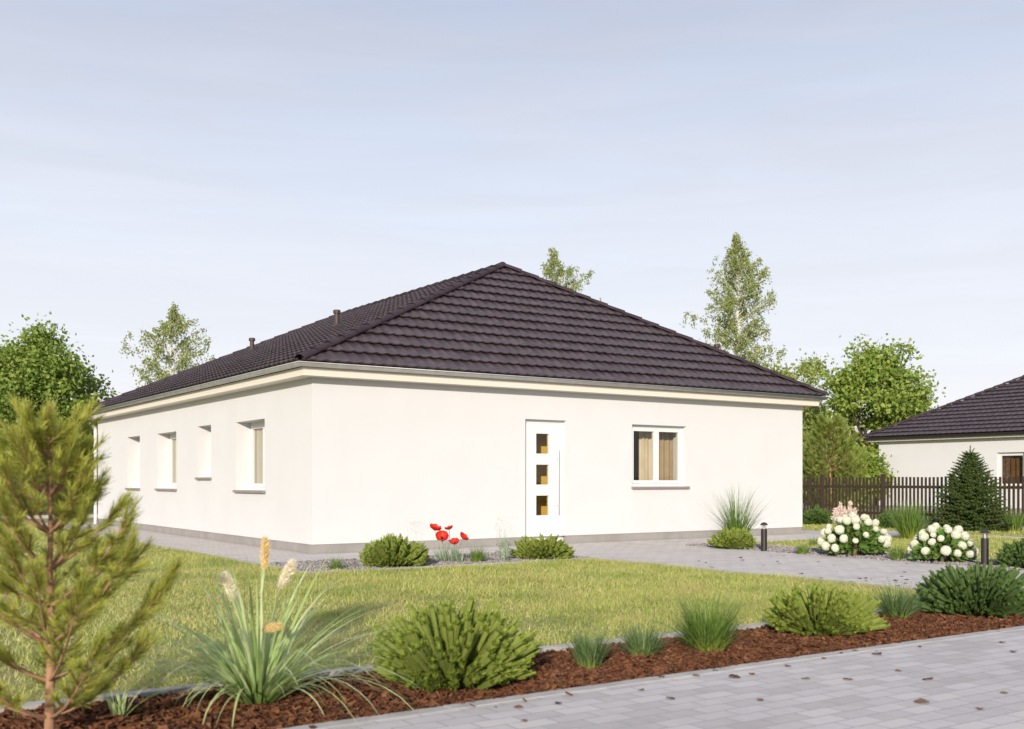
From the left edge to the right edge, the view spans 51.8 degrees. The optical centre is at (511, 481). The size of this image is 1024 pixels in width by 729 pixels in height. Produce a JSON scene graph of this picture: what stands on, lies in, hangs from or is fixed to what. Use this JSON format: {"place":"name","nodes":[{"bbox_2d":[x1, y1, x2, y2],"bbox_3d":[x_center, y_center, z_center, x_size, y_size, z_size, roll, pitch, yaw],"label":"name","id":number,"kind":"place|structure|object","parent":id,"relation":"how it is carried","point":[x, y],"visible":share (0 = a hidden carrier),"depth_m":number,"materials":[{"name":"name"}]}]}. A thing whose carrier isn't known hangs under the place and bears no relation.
{"place":"outdoors","nodes":[
{"label":"outdoors","id":0,"kind":"place"},
{"bbox_2d":[0,492,1022,526],"bbox_3d":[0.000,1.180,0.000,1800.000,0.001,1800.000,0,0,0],"label":"ground","id":1,"kind":"structure","parent":0,"point":[803,512],"depth_m":41.23,"materials":[{"name":"plant"}]},
{"bbox_2d":[10,468,76,506],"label":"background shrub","id":2,"kind":"object","parent":1,"relation":"on","point":[43,494],"visible":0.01,"depth_m":42.65,"materials":[{"name":"green plant"}]},
{"bbox_2d":[1,478,97,518],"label":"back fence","id":3,"kind":"object","parent":1,"relation":"on","point":[36,516],"depth_m":33.01,"materials":[{"name":"brown wood"}]},
{"bbox_2d":[0,311,119,510],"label":"broadleaf tree","id":4,"kind":"object","parent":1,"relation":"on","point":[37,370],"visible":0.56,"depth_m":38.75,"materials":[{"name":"green plant"}]},
{"bbox_2d":[63,443,97,511],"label":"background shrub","id":5,"kind":"object","parent":1,"relation":"on","point":[91,468],"visible":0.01,"depth_m":39.88,"materials":[{"name":"green plant"}]},
{"bbox_2d":[120,302,216,388],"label":"birch tree","id":6,"kind":"object","parent":1,"relation":"on","point":[174,318],"visible":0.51,"depth_m":49.64,"materials":[{"name":"green plant"}]},
{"bbox_2d":[63,528,310,574],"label":"kerb","id":7,"kind":"structure","parent":1,"relation":"on","point":[254,563],"depth_m":15.42,"materials":[{"name":"concrete"}]},
{"bbox_2d":[311,557,595,574],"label":"kerb","id":8,"kind":"structure","parent":1,"relation":"on","point":[457,564],"depth_m":14.33,"materials":[{"name":"concrete"}]},
{"bbox_2d":[0,607,914,713],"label":"kerb","id":9,"kind":"structure","parent":1,"relation":"on","point":[33,705],"depth_m":5.88,"materials":[{"name":"concrete"}]},
{"bbox_2d":[540,247,601,300],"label":"birch tree","id":10,"kind":"object","parent":1,"relation":"on","point":[560,271],"visible":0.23,"depth_m":59.63,"materials":[{"name":"green plant"}]},
{"bbox_2d":[282,626,1023,728],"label":"kerb","id":11,"kind":"structure","parent":1,"relation":"on","point":[538,695],"depth_m":5.97,"materials":[{"name":"concrete"}]},
{"bbox_2d":[680,232,785,368],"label":"birch tree","id":12,"kind":"object","parent":1,"relation":"on","point":[736,262],"visible":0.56,"depth_m":53.74,"materials":[{"name":"green plant"}]},
{"bbox_2d":[597,558,916,591],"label":"kerb","id":13,"kind":"structure","parent":1,"relation":"on","point":[768,575],"depth_m":12.97,"materials":[{"name":"concrete"}]},
{"bbox_2d":[766,348,833,458],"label":"broadleaf tree","id":14,"kind":"object","parent":1,"relation":"on","point":[811,372],"visible":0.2,"depth_m":57.07,"materials":[{"name":"green plant"}]},
{"bbox_2d":[802,441,861,509],"bbox_3d":[10.945,-0.162,38.133,3.097,2.866,3.130,0,0,44],"label":"background shrub","id":15,"kind":"object","parent":1,"relation":"on","point":[804,454],"visible":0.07,"depth_m":37.80,"materials":[{"name":"green plant"}]},
{"bbox_2d":[802,412,879,509],"bbox_3d":[10.416,-0.546,34.517,2.772,3.475,3.256,0,0,0],"label":"pine tree","id":16,"kind":"object","parent":1,"relation":"on","point":[834,429],"visible":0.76,"depth_m":34.16,"materials":[{"name":"green plant"}]},
{"bbox_2d":[843,447,898,509],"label":"background shrub","id":17,"kind":"object","parent":1,"relation":"on","point":[874,468],"visible":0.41,"depth_m":43.40,"materials":[{"name":"green plant"}]},
{"bbox_2d":[757,544,994,559],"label":"kerb","id":18,"kind":"structure","parent":1,"relation":"on","point":[845,550],"depth_m":17.94,"materials":[{"name":"concrete"}]},
{"bbox_2d":[811,333,945,504],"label":"broadleaf tree","id":19,"kind":"object","parent":1,"relation":"on","point":[899,397],"visible":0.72,"depth_m":50.86,"materials":[{"name":"green plant"}]},
{"bbox_2d":[802,474,1023,528],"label":"picket fence","id":20,"kind":"object","parent":1,"relation":"on","point":[823,486],"visible":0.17,"depth_m":27.83,"materials":[{"name":"brown wood"}]},
{"bbox_2d":[863,375,1023,512],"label":"neighbour house","id":21,"kind":"structure","parent":1,"relation":"on","point":[988,424],"depth_m":41.70,"materials":[{"name":"white paint"}]},
{"bbox_2d":[999,452,1023,485],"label":"window","id":22,"kind":"structure","parent":21,"relation":"in","point":[1013,462],"depth_m":39.49,"materials":[{"name":"white plastic"}]},
{"bbox_2d":[0,604,1023,728],"bbox_3d":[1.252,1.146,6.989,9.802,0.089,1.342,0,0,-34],"label":"bark mulch","id":23,"kind":"object","parent":0,"point":[755,645],"visible":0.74,"depth_m":5.85,"materials":[{"name":"brown wood"}]},
{"bbox_2d":[0,392,187,728],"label":"pine sapling","id":24,"kind":"object","parent":23,"relation":"on","point":[35,440],"visible":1,"depth_m":4.62,"materials":[{"name":"green plant"}]},
{"bbox_2d":[99,682,144,714],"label":"grass tuft","id":25,"kind":"object","parent":23,"relation":"on","point":[121,709],"visible":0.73,"depth_m":5.16,"materials":[{"name":"green plant"}]},
{"bbox_2d":[105,536,435,728],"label":"fountain grass","id":26,"kind":"object","parent":23,"relation":"on","point":[257,674],"depth_m":5.41,"materials":[{"name":"green plant"}]},
{"bbox_2d":[364,593,542,691],"bbox_3d":[-0.299,0.915,6.027,1.014,0.554,1.011,0,0,-17],"label":"dwarf pine","id":27,"kind":"object","parent":23,"relation":"on","point":[470,647],"visible":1,"depth_m":5.79,"materials":[{"name":"green plant"}]},
{"bbox_2d":[561,623,620,668],"bbox_3d":[0.472,1.012,6.507,0.516,0.288,0.442,0,0,-43],"label":"grass tuft","id":28,"kind":"object","parent":23,"relation":"on","point":[589,652],"visible":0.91,"depth_m":6.49,"materials":[{"name":"green plant"}]},
{"bbox_2d":[612,616,673,656],"bbox_3d":[0.876,1.015,6.956,0.603,0.283,0.584,0,0,0],"label":"grass tuft","id":29,"kind":"object","parent":23,"relation":"on","point":[644,644],"visible":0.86,"depth_m":6.91,"materials":[{"name":"green plant"}]},
{"bbox_2d":[648,585,765,654],"bbox_3d":[1.318,0.926,7.183,0.935,0.460,0.947,0,0,0],"label":"grass tuft","id":30,"kind":"object","parent":23,"relation":"on","point":[710,632],"visible":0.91,"depth_m":7.08,"materials":[{"name":"green plant"}]},
{"bbox_2d":[762,581,889,635],"bbox_3d":[2.378,0.975,7.997,0.919,0.434,0.893,0,0,9],"label":"dwarf pine","id":31,"kind":"object","parent":23,"relation":"on","point":[819,610],"visible":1,"depth_m":7.80,"materials":[{"name":"green plant"}]},
{"bbox_2d":[861,579,934,618],"bbox_3d":[3.221,0.974,8.833,0.757,0.364,0.705,0,0,0],"label":"grass tuft","id":32,"kind":"object","parent":23,"relation":"on","point":[897,606],"visible":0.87,"depth_m":8.80,"materials":[{"name":"green plant"}]},
{"bbox_2d":[910,557,1023,617],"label":"dwarf pine","id":33,"kind":"object","parent":23,"relation":"on","point":[975,589],"visible":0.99,"depth_m":8.95,"materials":[{"name":"green plant"}]},
{"bbox_2d":[0,518,1023,702],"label":"lawn ground","id":34,"kind":"structure","parent":0,"point":[165,652],"depth_m":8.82,"materials":[{"name":"green plant"}]},
{"bbox_2d":[82,262,827,553],"bbox_3d":[-2.413,-1.711,25.782,12.300,5.942,15.157,0,0,-34],"label":"bungalow","id":35,"kind":"object","parent":34,"relation":"on","point":[473,406],"visible":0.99,"depth_m":19.71,"materials":[{"name":"white paint"}]},
{"bbox_2d":[125,438,139,489],"bbox_3d":[-8.992,-0.435,25.531,0.428,1.390,1.210,0,0,-34],"label":"window","id":36,"kind":"structure","parent":35,"relation":"in","point":[139,438],"depth_m":26.03,"materials":[{"name":"white plastic"}]},
{"bbox_2d":[155,433,176,490],"bbox_3d":[-7.453,-0.430,23.252,0.418,1.380,1.510,0,0,-34],"label":"window","id":37,"kind":"structure","parent":35,"relation":"in","point":[172,436],"depth_m":23.83,"materials":[{"name":"white plastic"}]},
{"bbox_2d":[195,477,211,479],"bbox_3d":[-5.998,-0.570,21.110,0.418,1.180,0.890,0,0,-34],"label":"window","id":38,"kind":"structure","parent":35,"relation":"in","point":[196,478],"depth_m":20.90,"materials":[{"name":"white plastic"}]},
{"bbox_2d":[233,421,265,492],"bbox_3d":[-4.565,-0.440,18.994,0.418,1.400,1.520,0,0,-34],"label":"window","id":39,"kind":"structure","parent":35,"relation":"in","point":[257,428],"depth_m":19.48,"materials":[{"name":"white plastic"}]},
{"bbox_2d":[525,419,562,541],"bbox_3d":[0.566,0.005,19.279,0.920,2.250,0.149,0,0,-34],"label":"front door","id":40,"kind":"structure","parent":35,"relation":"in","point":[550,523],"depth_m":19.31,"materials":[{"name":"white plastic"}]},
{"bbox_2d":[631,425,689,488],"bbox_3d":[2.907,-0.425,21.021,1.770,1.450,0.556,0,0,-34],"label":"window","id":41,"kind":"structure","parent":35,"relation":"in","point":[655,443],"depth_m":21.11,"materials":[{"name":"white plastic"}]},
{"bbox_2d":[701,482,772,532],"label":"silver grass","id":42,"kind":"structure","parent":34,"relation":"on","point":[735,520],"depth_m":19.27,"materials":[{"name":"plant"}]},
{"bbox_2d":[808,536,818,544],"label":"grass tuft","id":43,"kind":"object","parent":34,"relation":"on","point":[813,542],"visible":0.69,"depth_m":18.92,"materials":[{"name":"green plant"}]},
{"bbox_2d":[802,503,834,524],"bbox_3d":[8.186,0.890,28.173,1.047,0.600,1.057,0,0,-23],"label":"dwarf pine","id":44,"kind":"object","parent":34,"relation":"on","point":[817,515],"visible":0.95,"depth_m":27.91,"materials":[{"name":"green plant"}]},
{"bbox_2d":[830,500,857,523],"bbox_3d":[5.957,0.745,18.867,0.530,0.833,0.232,0,0,0],"label":"astilbe","id":45,"kind":"object","parent":34,"relation":"on","point":[838,511],"visible":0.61,"depth_m":18.86,"materials":[{"name":"pink plant"}]},
{"bbox_2d":[876,508,901,528],"bbox_3d":[9.198,0.915,25.703,0.755,0.549,0.763,0,0,-34],"label":"dwarf pine","id":46,"kind":"object","parent":34,"relation":"on","point":[882,522],"visible":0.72,"depth_m":25.54,"materials":[{"name":"green plant"}]},
{"bbox_2d":[877,498,935,539],"bbox_3d":[7.987,0.729,20.992,1.407,0.855,1.504,0,0,0],"label":"grass tuft","id":47,"kind":"object","parent":34,"relation":"on","point":[906,527],"visible":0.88,"depth_m":20.97,"materials":[{"name":"green plant"}]},
{"bbox_2d":[922,445,1022,530],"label":"spruce","id":48,"kind":"object","parent":34,"relation":"on","point":[969,495],"visible":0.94,"depth_m":24.42,"materials":[{"name":"green plant"}]},
{"bbox_2d":[1001,507,1023,531],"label":"grass tuft","id":49,"kind":"object","parent":34,"relation":"on","point":[1017,521],"visible":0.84,"depth_m":23.90,"materials":[{"name":"green plant"}]},
{"bbox_2d":[0,0,1023,447],"label":"sky","id":50,"kind":"structure","parent":0,"point":[262,170],"materials":[{"name":"blue"}]},
{"bbox_2d":[40,522,1023,588],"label":"garden path","id":51,"kind":"structure","parent":0,"point":[674,552],"depth_m":16.11,"materials":[{"name":"grey concrete"}]},
{"bbox_2d":[320,629,1023,728],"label":"street","id":52,"kind":"structure","parent":0,"point":[970,674],"depth_m":5.55,"materials":[{"name":"grey concrete"}]},
{"bbox_2d":[914,698,928,702],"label":"fallen leaf","id":53,"kind":"object","parent":52,"relation":"on","point":[920,700],"visible":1,"depth_m":5.48,"materials":[{"name":"brown plant"}]},
{"label":"gravel bed ground","id":54,"kind":"structure","parent":0,"visible":0},
{"bbox_2d":[325,556,345,569],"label":"grass tuft","id":55,"kind":"object","parent":54,"relation":"on","point":[335,565],"visible":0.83,"depth_m":13.69,"materials":[{"name":"green plant"}]},
{"bbox_2d":[358,533,430,566],"bbox_3d":[-1.612,0.944,14.271,1.053,0.495,1.017,0,0,-40],"label":"dwarf pine","id":56,"kind":"object","parent":54,"relation":"on","point":[389,550],"visible":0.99,"depth_m":14.03,"materials":[{"name":"green plant"}]},
{"bbox_2d":[406,520,428,543],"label":"airy grass","id":57,"kind":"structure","parent":54,"relation":"on","point":[415,531],"depth_m":15.32,"materials":[{"name":"plant"}]},
{"bbox_2d":[430,523,468,561],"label":"poppy plant","id":58,"kind":"object","parent":54,"relation":"on","point":[442,536],"visible":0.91,"depth_m":14.95,"materials":[{"name":"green plant"}]},
{"bbox_2d":[465,543,488,561],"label":"grass tuft","id":59,"kind":"object","parent":54,"relation":"on","point":[477,558],"visible":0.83,"depth_m":14.86,"materials":[{"name":"green plant"}]},
{"bbox_2d":[494,517,516,560],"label":"airy grass","id":60,"kind":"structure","parent":54,"relation":"on","point":[504,543],"depth_m":15.11,"materials":[{"name":"plant"}]},
{"bbox_2d":[509,532,575,559],"bbox_3d":[0.435,0.975,15.624,0.996,0.434,0.974,0,0,-19],"label":"dwarf pine","id":61,"kind":"object","parent":54,"relation":"on","point":[551,547],"visible":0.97,"depth_m":15.41,"materials":[{"name":"green plant"}]},
{"label":"gravel border ground","id":62,"kind":"structure","parent":0,"visible":0},
{"bbox_2d":[269,543,1023,571],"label":"gravel","id":63,"kind":"structure","parent":62,"relation":"on","point":[356,563],"depth_m":15.10,"materials":[{"name":"grey gravel"}]},
{"bbox_2d":[707,527,755,548],"bbox_3d":[3.781,0.982,18.088,0.876,0.419,0.835,0,0,31],"label":"dwarf pine","id":64,"kind":"object","parent":62,"relation":"on","point":[732,538],"visible":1,"depth_m":17.87,"materials":[{"name":"green plant"}]},
{"bbox_2d":[760,522,767,550],"bbox_3d":[4.152,0.916,17.387,0.125,0.488,0.125,0,0,0],"label":"path lamp","id":65,"kind":"object","parent":62,"relation":"on","point":[763,539],"visible":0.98,"depth_m":17.35,"materials":[{"name":"grey metal"}]},
{"bbox_2d":[794,542,814,553],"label":"grass tuft","id":66,"kind":"object","parent":62,"relation":"on","point":[803,549],"visible":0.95,"depth_m":16.66,"materials":[{"name":"green plant"}]},
{"bbox_2d":[817,511,891,555],"bbox_3d":[5.281,0.812,16.300,1.093,0.699,1.023,0,0,0],"label":"hydrangea","id":67,"kind":"object","parent":62,"relation":"on","point":[849,533],"visible":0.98,"depth_m":16.06,"materials":[{"name":"white plant"}]},
{"bbox_2d":[882,541,907,560],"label":"grass tuft","id":68,"kind":"object","parent":62,"relation":"on","point":[896,554],"visible":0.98,"depth_m":15.31,"materials":[{"name":"green plant"}]},
{"bbox_2d":[907,523,978,561],"bbox_3d":[6.127,0.874,14.995,0.950,0.578,0.876,0,0,0],"label":"hydrangea","id":69,"kind":"object","parent":62,"relation":"on","point":[934,541],"visible":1,"depth_m":14.81,"materials":[{"name":"white plant"}]},
{"bbox_2d":[980,529,989,564],"bbox_3d":[6.407,0.905,14.299,0.125,0.509,0.125,0,0,0],"label":"path lamp","id":70,"kind":"object","parent":62,"relation":"on","point":[984,549],"visible":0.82,"depth_m":14.26,"materials":[{"name":"grey metal"}]},
{"bbox_2d":[995,538,1023,567],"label":"dwarf pine","id":71,"kind":"object","parent":62,"relation":"on","point":[1012,554],"visible":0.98,"depth_m":13.92,"materials":[{"name":"green plant"}]}
]}

